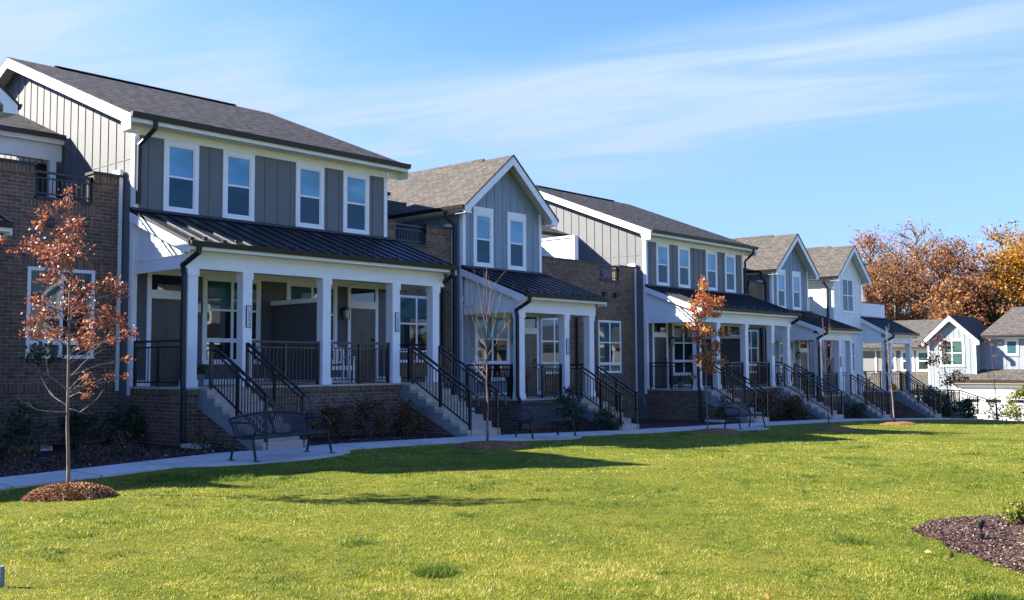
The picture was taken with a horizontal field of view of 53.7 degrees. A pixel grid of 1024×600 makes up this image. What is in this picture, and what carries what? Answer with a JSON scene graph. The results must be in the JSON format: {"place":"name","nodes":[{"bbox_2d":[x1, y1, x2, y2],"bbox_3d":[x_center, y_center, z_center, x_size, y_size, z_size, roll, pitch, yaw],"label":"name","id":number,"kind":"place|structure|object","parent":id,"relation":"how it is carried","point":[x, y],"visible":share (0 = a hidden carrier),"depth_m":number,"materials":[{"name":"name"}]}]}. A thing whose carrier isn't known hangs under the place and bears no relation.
{"place":"outdoors","nodes":[
{"label":"outdoors","id":0,"kind":"place"},
{"bbox_2d":[197,361,217,385],"bbox_3d":[-7.380,1.742,24.026,0.556,0.573,0.586,-2,-4,21],"label":"flower pot","id":1,"kind":"object","parent":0,"point":[200,377],"visible":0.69,"depth_m":23.93,"materials":[{"name":"grey ceramic"}]},
{"bbox_2d":[0,418,990,490],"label":"sidewalk","id":2,"kind":"structure","parent":0,"point":[243,458],"depth_m":19.41,"materials":[{"name":"concrete"}]},
{"bbox_2d":[228,410,335,461],"bbox_3d":[-4.246,2.478,18.769,0.762,0.835,2.100,-2,-4,30],"label":"park bench","id":3,"kind":"object","parent":2,"relation":"on","point":[254,436],"visible":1,"depth_m":18.80,"materials":[{"name":"metal"}]},
{"bbox_2d":[514,402,575,438],"bbox_3d":[0.818,2.906,24.562,1.490,0.835,0.757,3,-5,-42],"label":"park bench","id":4,"kind":"object","parent":2,"relation":"on","point":[556,418],"visible":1,"depth_m":24.68,"materials":[{"name":"paint"}]},
{"bbox_2d":[722,402,767,429],"bbox_3d":[7.401,3.655,32.162,1.390,0.835,0.757,3,-5,-42],"label":"park bench","id":5,"kind":"object","parent":2,"relation":"on","point":[735,412],"visible":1,"depth_m":32.24,"materials":[{"name":"paint"}]},
{"bbox_2d":[0,419,1023,599],"bbox_3d":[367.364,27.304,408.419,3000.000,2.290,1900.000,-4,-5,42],"label":"lawn","id":6,"kind":"structure","parent":0,"point":[532,546],"depth_m":10.98,"materials":[{"name":"green plant"}]},
{"bbox_2d":[0,566,4,587],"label":"marker post","id":7,"kind":"object","parent":6,"relation":"on","point":[2,575],"visible":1,"depth_m":7.81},
{"bbox_2d":[0,84,22,236],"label":"front gable house","id":8,"kind":"structure","parent":6,"relation":"on","point":[10,105],"depth_m":20.91,"materials":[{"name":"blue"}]},
{"bbox_2d":[0,114,123,447],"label":"brick townhouse","id":9,"kind":"structure","parent":6,"relation":"on","point":[23,193],"depth_m":22.49,"materials":[{"name":"brown brick"}]},
{"bbox_2d":[25,266,94,358],"bbox_3d":[-9.995,0.297,22.442,0.050,2.000,1.530,-4,-5,42],"label":"window","id":10,"kind":"structure","parent":9,"relation":"in","point":[32,272],"depth_m":22.37,"materials":[{"name":"white glass"}]},
{"bbox_2d":[20,482,118,502],"bbox_3d":[-5.753,2.492,13.192,1.294,0.222,1.190,-4,-5,42],"label":"mulch ring","id":11,"kind":"object","parent":6,"relation":"on","point":[69,491],"visible":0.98,"depth_m":12.89,"materials":[{"name":"brown wood"}]},
{"bbox_2d":[0,183,138,482],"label":"young oak","id":12,"kind":"object","parent":11,"relation":"on","point":[56,251],"visible":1,"depth_m":13.48,"materials":[{"name":"red plant"}]},
{"bbox_2d":[204,472,253,481],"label":"grass tuft","id":13,"kind":"object","parent":6,"relation":"on","point":[237,476],"visible":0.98,"depth_m":15.36,"materials":[{"name":"green plant"}]},
{"bbox_2d":[0,57,506,450],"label":"wide gray house","id":14,"kind":"structure","parent":6,"relation":"on","point":[267,264],"depth_m":24.96,"materials":[{"name":"grey wood"}]},
{"bbox_2d":[150,298,180,385],"bbox_3d":[-8.098,0.995,23.784,0.032,2.040,0.870,-4,-5,42],"label":"door","id":15,"kind":"structure","parent":14,"relation":"in","point":[165,313],"depth_m":23.75,"materials":[{"name":"paint"}]},
{"bbox_2d":[163,139,198,214],"bbox_3d":[-7.926,-2.927,24.262,0.065,1.728,0.950,-4,-5,42],"label":"window","id":16,"kind":"structure","parent":14,"relation":"in","point":[181,159],"depth_m":24.27,"materials":[{"name":"teal glass"}]},
{"bbox_2d":[201,275,260,363],"bbox_3d":[-6.936,0.512,25.090,0.065,2.160,1.670,-4,-5,42],"label":"window","id":17,"kind":"structure","parent":14,"relation":"in","point":[219,293],"depth_m":24.93,"materials":[{"name":"white glass"}]},
{"bbox_2d":[222,150,254,220],"bbox_3d":[-6.868,-2.856,25.440,0.065,1.728,0.940,-4,-5,42],"label":"window","id":18,"kind":"structure","parent":14,"relation":"in","point":[238,178],"depth_m":25.45,"materials":[{"name":"teal glass"}]},
{"bbox_2d":[295,162,324,229],"bbox_3d":[-5.402,-2.759,27.070,0.065,1.728,0.950,-4,-5,42],"label":"window","id":19,"kind":"structure","parent":14,"relation":"in","point":[309,180],"depth_m":27.07,"materials":[{"name":"teal glass"}]},
{"bbox_2d":[286,281,337,363],"bbox_3d":[-5.306,0.621,26.903,0.065,2.160,1.670,-4,-5,42],"label":"window","id":20,"kind":"structure","parent":14,"relation":"in","point":[294,290],"depth_m":26.95,"materials":[{"name":"white glass"}]},
{"bbox_2d":[309,347,355,383],"bbox_3d":[-4.623,1.676,26.064,0.530,0.940,1.120,-4,-5,42],"label":"porch bench","id":21,"kind":"object","parent":14,"relation":"on","point":[340,367],"visible":0.25,"depth_m":26.38,"materials":[{"name":"white wood"}]},
{"bbox_2d":[343,171,368,234],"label":"window","id":22,"kind":"structure","parent":14,"relation":"in","point":[355,185],"depth_m":28.25,"materials":[{"name":"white glass"}]},
{"bbox_2d":[351,308,374,381],"bbox_3d":[-4.135,1.256,28.140,0.101,2.040,0.880,-4,-5,42],"label":"door","id":23,"kind":"structure","parent":14,"relation":"in","point":[362,320],"depth_m":28.19,"materials":[{"name":"paint"}]},
{"bbox_2d":[386,192,452,394],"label":"brick townhouse","id":24,"kind":"structure","parent":6,"relation":"on","point":[435,240],"depth_m":30.67,"materials":[{"name":"brown brick"}]},
{"bbox_2d":[400,295,426,361],"bbox_3d":[-2.861,0.873,30.370,0.050,2.000,1.490,-4,-5,42],"label":"window","id":25,"kind":"structure","parent":24,"relation":"in","point":[413,309],"depth_m":30.30,"materials":[{"name":"blue glass"}]},
{"bbox_2d":[413,560,458,578],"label":"grass tuft","id":26,"kind":"object","parent":6,"relation":"on","point":[441,570],"visible":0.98,"depth_m":8.33,"materials":[{"name":"green plant"}]},
{"bbox_2d":[0,417,950,476],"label":"mulch bed","id":27,"kind":"object","parent":6,"relation":"on","point":[662,423],"visible":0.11,"depth_m":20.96,"materials":[{"name":"brown wood"}]},
{"bbox_2d":[0,442,37,468],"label":"dry perennial","id":28,"kind":"object","parent":27,"relation":"on","point":[16,462],"visible":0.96,"depth_m":16.98,"materials":[{"name":"brown plant"}]},
{"bbox_2d":[0,398,58,455],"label":"evergreen shrub","id":29,"kind":"object","parent":27,"relation":"on","point":[18,424],"visible":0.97,"depth_m":18.89,"materials":[{"name":"green plant"}]},
{"bbox_2d":[21,336,64,453],"bbox_3d":[-9.199,1.873,19.891,0.866,2.318,0.822,0,-4,-8],"label":"staked sapling","id":30,"kind":"object","parent":27,"relation":"on","point":[39,356],"visible":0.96,"depth_m":19.85,"materials":[{"name":"brown plant"}]},
{"bbox_2d":[55,406,113,448],"bbox_3d":[-9.062,2.679,21.222,1.356,0.909,1.205,-1,-4,14],"label":"evergreen shrub","id":31,"kind":"object","parent":27,"relation":"on","point":[81,422],"visible":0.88,"depth_m":21.14,"materials":[{"name":"green plant"}]},
{"bbox_2d":[71,437,113,460],"bbox_3d":[-7.560,2.705,18.189,0.731,0.476,0.680,-2,-4,25],"label":"dry perennial","id":32,"kind":"object","parent":27,"relation":"on","point":[87,447],"visible":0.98,"depth_m":18.16,"materials":[{"name":"brown plant"}]},
{"bbox_2d":[95,402,145,444],"bbox_3d":[-8.585,2.745,22.324,1.084,1.021,1.092,0,-4,0],"label":"evergreen shrub","id":33,"kind":"object","parent":27,"relation":"on","point":[126,420],"visible":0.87,"depth_m":22.16,"materials":[{"name":"green plant"}]},
{"bbox_2d":[107,429,143,455],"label":"dry perennial","id":34,"kind":"object","parent":27,"relation":"on","point":[129,447],"visible":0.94,"depth_m":19.32,"materials":[{"name":"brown plant"}]},
{"bbox_2d":[190,429,226,450],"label":"dry perennial","id":35,"kind":"object","parent":27,"relation":"on","point":[204,443],"visible":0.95,"depth_m":20.38,"materials":[{"name":"brown plant"}]},
{"bbox_2d":[291,410,316,438],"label":"hydrangea","id":36,"kind":"object","parent":27,"relation":"on","point":[314,427],"visible":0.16,"depth_m":22.82,"materials":[{"name":"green plant"}]},
{"bbox_2d":[314,399,355,438],"bbox_3d":[-4.096,2.802,23.519,0.949,0.991,1.119,1,-4,-19],"label":"hydrangea","id":37,"kind":"object","parent":27,"relation":"on","point":[336,415],"visible":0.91,"depth_m":23.50,"materials":[{"name":"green plant"}]},
{"bbox_2d":[350,394,394,437],"bbox_3d":[-3.319,2.780,24.216,1.097,1.082,1.123,0,-4,-11],"label":"hydrangea","id":38,"kind":"object","parent":27,"relation":"on","point":[380,422],"visible":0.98,"depth_m":24.16,"materials":[{"name":"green plant"}]},
{"bbox_2d":[387,397,428,436],"bbox_3d":[-2.611,2.866,24.790,1.171,1.002,1.096,-1,-4,4],"label":"hydrangea","id":39,"kind":"object","parent":27,"relation":"on","point":[404,424],"visible":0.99,"depth_m":24.73,"materials":[{"name":"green plant"}]},
{"bbox_2d":[546,394,582,430],"bbox_3d":[1.469,3.251,29.078,1.043,1.086,1.178,1,-4,-13],"label":"evergreen shrub","id":40,"kind":"object","parent":27,"relation":"on","point":[563,425],"visible":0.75,"depth_m":28.94,"materials":[{"name":"green plant"}]},
{"bbox_2d":[557,384,585,429],"bbox_3d":[1.717,3.191,30.110,0.945,1.400,0.861,-3,-5,37],"label":"evergreen shrub","id":41,"kind":"object","parent":27,"relation":"on","point":[569,390],"visible":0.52,"depth_m":30.13,"materials":[{"name":"green plant"}]},
{"bbox_2d":[588,406,626,430],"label":"evergreen shrub","id":42,"kind":"object","parent":27,"relation":"on","point":[609,422],"visible":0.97,"depth_m":29.89,"materials":[{"name":"green plant"}]},
{"bbox_2d":[714,395,731,419],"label":"evergreen shrub","id":43,"kind":"object","parent":27,"relation":"on","point":[721,408],"visible":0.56,"depth_m":37.70,"materials":[{"name":"green plant"}]},
{"bbox_2d":[751,384,787,419],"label":"hydrangea","id":44,"kind":"object","parent":27,"relation":"on","point":[772,411],"visible":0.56,"depth_m":40.36,"materials":[{"name":"green plant"}]},
{"bbox_2d":[782,394,811,419],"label":"hydrangea","id":45,"kind":"object","parent":27,"relation":"on","point":[791,408],"visible":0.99,"depth_m":40.82,"materials":[{"name":"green plant"}]},
{"bbox_2d":[823,398,854,417],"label":"evergreen shrub","id":46,"kind":"object","parent":27,"relation":"on","point":[845,409],"visible":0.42,"depth_m":45.33,"materials":[{"name":"green plant"}]},
{"bbox_2d":[845,401,868,417],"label":"evergreen shrub","id":47,"kind":"object","parent":27,"relation":"on","point":[855,408],"visible":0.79,"depth_m":46.56,"materials":[{"name":"green plant"}]},
{"bbox_2d":[922,386,962,417],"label":"magnolia shrub","id":48,"kind":"object","parent":27,"relation":"on","point":[946,409],"visible":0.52,"depth_m":54.38,"materials":[{"name":"green plant"}]},
{"bbox_2d":[954,396,978,418],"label":"evergreen shrub","id":49,"kind":"object","parent":27,"relation":"on","point":[968,407],"visible":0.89,"depth_m":55.05,"materials":[{"name":"green plant"}]},
{"bbox_2d":[450,440,530,449],"bbox_3d":[-0.452,3.047,21.349,1.648,0.175,1.756,-4,-5,42],"label":"mulch ring","id":50,"kind":"object","parent":6,"relation":"on","point":[489,445],"visible":0.98,"depth_m":20.94,"materials":[{"name":"brown wood"}]},
{"bbox_2d":[460,263,514,441],"bbox_3d":[-0.506,1.196,21.492,1.123,3.930,0.951,0,-4,-8],"label":"young tree","id":51,"kind":"object","parent":50,"relation":"on","point":[487,414],"visible":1,"depth_m":21.51,"materials":[{"name":"brown plant"}]},
{"bbox_2d":[387,154,644,429],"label":"front gable house","id":52,"kind":"structure","parent":6,"relation":"on","point":[497,214],"depth_m":32.09,"materials":[{"name":"grey"}]},
{"bbox_2d":[473,206,493,267],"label":"window","id":53,"kind":"structure","parent":52,"relation":"in","point":[483,248],"depth_m":32.19,"materials":[{"name":"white glass"}]},
{"bbox_2d":[474,313,509,381],"bbox_3d":[-0.616,1.502,32.231,0.065,2.160,1.630,-4,-5,42],"label":"window","id":54,"kind":"structure","parent":52,"relation":"in","point":[500,354],"depth_m":32.28,"materials":[{"name":"glass"}]},
{"bbox_2d":[502,366,528,396],"bbox_3d":[0.126,2.547,32.016,0.720,1.040,0.560,-2,-4,25],"label":"porch chair","id":55,"kind":"object","parent":52,"relation":"on","point":[507,375],"visible":0.3,"depth_m":32.00,"materials":[{"name":"black metal"}]},
{"bbox_2d":[507,211,525,270],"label":"window","id":56,"kind":"structure","parent":52,"relation":"in","point":[516,222],"depth_m":33.37,"materials":[{"name":"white glass"}]},
{"bbox_2d":[525,334,536,394],"bbox_3d":[0.579,2.139,33.494,0.101,2.040,0.770,-4,-5,42],"label":"door","id":57,"kind":"structure","parent":52,"relation":"in","point":[530,339],"depth_m":33.59,"materials":[{"name":"paint"}]},
{"bbox_2d":[60,437,1023,598],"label":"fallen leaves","id":58,"kind":"object","parent":6,"relation":"on","point":[950,554],"visible":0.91,"depth_m":13.34,"materials":[{"name":"brown plant"}]},
{"bbox_2d":[542,227,637,418],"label":"brick townhouse","id":59,"kind":"structure","parent":6,"relation":"on","point":[615,338],"depth_m":38.41,"materials":[{"name":"brown brick"}]},
{"bbox_2d":[542,318,558,373],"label":"window","id":60,"kind":"structure","parent":59,"relation":"in","point":[550,327],"depth_m":36.01,"materials":[{"name":"white glass"}]},
{"bbox_2d":[598,320,621,372],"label":"window","id":61,"kind":"structure","parent":59,"relation":"in","point":[609,332],"depth_m":38.62,"materials":[{"name":"grey glass"}]},
{"bbox_2d":[535,185,849,422],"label":"wide gray house","id":62,"kind":"structure","parent":6,"relation":"on","point":[673,260],"depth_m":41.22,"materials":[{"name":"grey wood"}]},
{"bbox_2d":[654,337,666,388],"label":"door","id":63,"kind":"structure","parent":62,"relation":"in","point":[660,342],"depth_m":40.30,"materials":[{"name":"paint"}]},
{"bbox_2d":[656,242,669,285],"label":"window","id":64,"kind":"structure","parent":62,"relation":"in","point":[662,250],"depth_m":40.78,"materials":[{"name":"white glass"}]},
{"bbox_2d":[672,322,692,375],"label":"window","id":65,"kind":"structure","parent":62,"relation":"in","point":[682,349],"depth_m":41.50,"materials":[{"name":"white glass"}]},
{"bbox_2d":[677,246,690,287],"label":"window","id":66,"kind":"structure","parent":62,"relation":"in","point":[683,253],"depth_m":41.95,"materials":[{"name":"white glass"}]},
{"bbox_2d":[705,250,717,290],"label":"window","id":67,"kind":"structure","parent":62,"relation":"in","point":[710,256],"depth_m":43.60,"materials":[{"name":"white glass"}]},
{"bbox_2d":[724,253,736,292],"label":"window","id":68,"kind":"structure","parent":62,"relation":"in","point":[729,259],"depth_m":44.77,"materials":[{"name":"white glass"}]},
{"bbox_2d":[677,275,731,427],"bbox_3d":[5.811,1.615,30.375,1.523,4.773,1.222,1,-4,-12],"label":"young maple","id":69,"kind":"object","parent":6,"relation":"on","point":[702,356],"visible":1,"depth_m":30.41,"materials":[{"name":"orange plant"}]},
{"bbox_2d":[693,428,740,433],"bbox_3d":[6.120,3.874,29.955,1.444,0.175,1.696,-4,-5,42],"label":"mulch ring","id":70,"kind":"object","parent":6,"relation":"on","point":[718,431],"visible":0.99,"depth_m":29.53,"materials":[{"name":"brown wood"}]},
{"bbox_2d":[743,280,765,385],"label":"brick townhouse","id":71,"kind":"structure","parent":6,"relation":"on","point":[756,345],"depth_m":47.54,"materials":[{"name":"brown brick"}]},
{"bbox_2d":[748,330,758,372],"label":"window","id":72,"kind":"structure","parent":71,"relation":"in","point":[753,343],"depth_m":47.24,"materials":[{"name":"white glass"}]},
{"bbox_2d":[733,233,895,417],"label":"front gable house","id":73,"kind":"structure","parent":6,"relation":"on","point":[783,268],"depth_m":48.54,"materials":[{"name":"grey"}]},
{"bbox_2d":[776,269,785,307],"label":"window","id":74,"kind":"structure","parent":73,"relation":"in","point":[780,278],"depth_m":48.75,"materials":[{"name":"white glass"}]},
{"bbox_2d":[778,340,794,383],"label":"window","id":75,"kind":"structure","parent":73,"relation":"in","point":[792,342],"depth_m":49.07,"materials":[{"name":"white glass"}]},
{"bbox_2d":[791,271,800,309],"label":"window","id":76,"kind":"structure","parent":73,"relation":"in","point":[796,276],"depth_m":49.89,"materials":[{"name":"white glass"}]},
{"bbox_2d":[800,352,807,389],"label":"door","id":77,"kind":"structure","parent":73,"relation":"in","point":[803,355],"depth_m":50.10,"materials":[{"name":"paint"}]},
{"bbox_2d":[811,426,857,430],"bbox_3d":[10.306,4.102,32.344,1.481,0.171,1.696,-4,-5,42],"label":"mulch ring","id":78,"kind":"object","parent":6,"relation":"on","point":[831,428],"visible":1,"depth_m":31.91,"materials":[{"name":"brown wood"}]},
{"bbox_2d":[813,324,833,425],"bbox_3d":[10.060,2.394,32.493,0.828,3.631,0.490,0,-4,-5],"label":"young tree","id":79,"kind":"object","parent":78,"relation":"on","point":[825,367],"visible":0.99,"depth_m":32.49,"materials":[{"name":"brown plant"}]},
{"bbox_2d":[806,245,945,417],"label":"white end house","id":80,"kind":"structure","parent":6,"relation":"on","point":[834,291],"depth_m":53.45,"materials":[{"name":"white wood"}]},
{"bbox_2d":[841,277,853,312],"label":"window","id":81,"kind":"structure","parent":80,"relation":"in","point":[847,292],"depth_m":53.14,"materials":[{"name":"white glass"}]},
{"bbox_2d":[848,225,908,316],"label":"autumn tree","id":82,"kind":"object","parent":6,"relation":"on","point":[869,240],"visible":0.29,"depth_m":99.88,"materials":[{"name":"orange plant"}]},
{"bbox_2d":[863,278,909,320],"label":"autumn tree","id":83,"kind":"object","parent":6,"relation":"on","point":[876,295],"visible":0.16,"depth_m":91.00,"materials":[{"name":"orange plant"}]},
{"bbox_2d":[879,421,917,424],"bbox_3d":[14.152,4.513,37.062,1.475,0.174,1.690,-4,-5,42],"label":"mulch ring","id":84,"kind":"object","parent":6,"relation":"on","point":[896,423],"visible":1,"depth_m":36.65,"materials":[{"name":"brown wood"}]},
{"bbox_2d":[879,324,895,420],"bbox_3d":[13.914,2.737,37.299,0.603,3.788,0.514,-1,-4,4],"label":"young tree","id":85,"kind":"object","parent":84,"relation":"on","point":[890,381],"visible":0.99,"depth_m":37.26,"materials":[{"name":"brown plant"}]},
{"bbox_2d":[865,244,940,320],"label":"autumn tree","id":86,"kind":"object","parent":6,"relation":"on","point":[892,269],"visible":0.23,"depth_m":94.93,"materials":[{"name":"orange plant"}]},
{"bbox_2d":[877,217,945,319],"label":"autumn tree","id":87,"kind":"object","parent":6,"relation":"on","point":[916,236],"visible":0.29,"depth_m":105.22,"materials":[{"name":"orange plant"}]},
{"bbox_2d":[915,328,969,418],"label":"young tree","id":88,"kind":"object","parent":6,"relation":"on","point":[945,341],"visible":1,"depth_m":50.66,"materials":[{"name":"brown plant"}]},
{"bbox_2d":[883,235,1016,320],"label":"autumn tree","id":89,"kind":"object","parent":6,"relation":"on","point":[943,257],"visible":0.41,"depth_m":92.43,"materials":[{"name":"brown plant"}]},
{"bbox_2d":[914,389,996,419],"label":"fence","id":90,"kind":"object","parent":6,"relation":"on","point":[956,394],"visible":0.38,"depth_m":56.56,"materials":[{"name":"metal"}]},
{"bbox_2d":[912,269,1016,327],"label":"autumn tree","id":91,"kind":"object","parent":6,"relation":"on","point":[960,299],"visible":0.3,"depth_m":85.98,"materials":[{"name":"orange plant"}]},
{"bbox_2d":[910,514,1023,572],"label":"bark bed","id":92,"kind":"object","parent":6,"relation":"on","point":[1014,539],"visible":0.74,"depth_m":9.73,"materials":[{"name":"brown wood"}]},
{"bbox_2d":[978,519,984,538],"bbox_3d":[4.377,2.188,9.435,0.062,0.288,0.106,-2,-4,19],"label":"garden spotlight","id":93,"kind":"object","parent":92,"relation":"on","point":[981,522],"visible":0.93,"depth_m":9.43,"materials":[{"name":"black metal"}]},
{"bbox_2d":[997,500,1023,523],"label":"bed plant","id":94,"kind":"object","parent":92,"relation":"on","point":[1014,512],"visible":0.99,"depth_m":10.47,"materials":[{"name":"green plant"}]},
{"bbox_2d":[921,307,1023,420],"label":"garage house","id":95,"kind":"structure","parent":6,"relation":"on","point":[972,357],"depth_m":70.52,"materials":[{"name":"grey wood"}]},
{"bbox_2d":[939,339,964,366],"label":"window","id":96,"kind":"structure","parent":95,"relation":"in","point":[958,354],"depth_m":71.28,"materials":[{"name":"white glass"}]},
{"bbox_2d":[961,390,1023,420],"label":"garage door","id":97,"kind":"structure","parent":95,"relation":"in","point":[982,393],"depth_m":68.61,"materials":[{"name":"white metal"}]},
{"bbox_2d":[1004,339,1018,355],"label":"window","id":98,"kind":"structure","parent":95,"relation":"in","point":[1011,345],"depth_m":69.76,"materials":[{"name":"white glass"}]},
{"bbox_2d":[954,218,1023,305],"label":"autumn tree","id":99,"kind":"object","parent":6,"relation":"on","point":[1006,242],"visible":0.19,"depth_m":101.18,"materials":[{"name":"orange plant"}]},
{"bbox_2d":[973,293,1018,325],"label":"evergreen tree","id":100,"kind":"object","parent":6,"relation":"on","point":[1002,298],"visible":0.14,"depth_m":85.54,"materials":[{"name":"green plant"}]},
{"bbox_2d":[983,396,1008,419],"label":"dry shrub","id":101,"kind":"object","parent":6,"relation":"on","point":[998,408],"visible":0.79,"depth_m":58.03,"materials":[{"name":"brown plant"}]},
{"bbox_2d":[979,233,1023,307],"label":"autumn tree","id":102,"kind":"object","parent":6,"relation":"on","point":[1014,280],"visible":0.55,"depth_m":90.14,"materials":[{"name":"orange plant"}]},
{"bbox_2d":[999,385,1023,420],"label":"lime shrub","id":103,"kind":"object","parent":6,"relation":"on","point":[1019,393],"visible":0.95,"depth_m":58.31,"materials":[{"name":"green plant"}]},
{"bbox_2d":[0,0,1023,313],"label":"sky","id":104,"kind":"structure","parent":0,"point":[811,119],"materials":[{"name":"blue"}]},
{"bbox_2d":[863,319,943,398],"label":"taupe house","id":105,"kind":"structure","parent":0,"point":[872,360],"depth_m":76.12,"materials":[{"name":"beige wood"}]},
{"bbox_2d":[900,350,914,371],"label":"window","id":106,"kind":"structure","parent":105,"relation":"in","point":[903,357],"depth_m":75.63,"materials":[{"name":"white glass"}]},
{"bbox_2d":[916,350,927,371],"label":"window","id":107,"kind":"structure","parent":105,"relation":"in","point":[920,354],"depth_m":74.81,"materials":[{"name":"white glass"}]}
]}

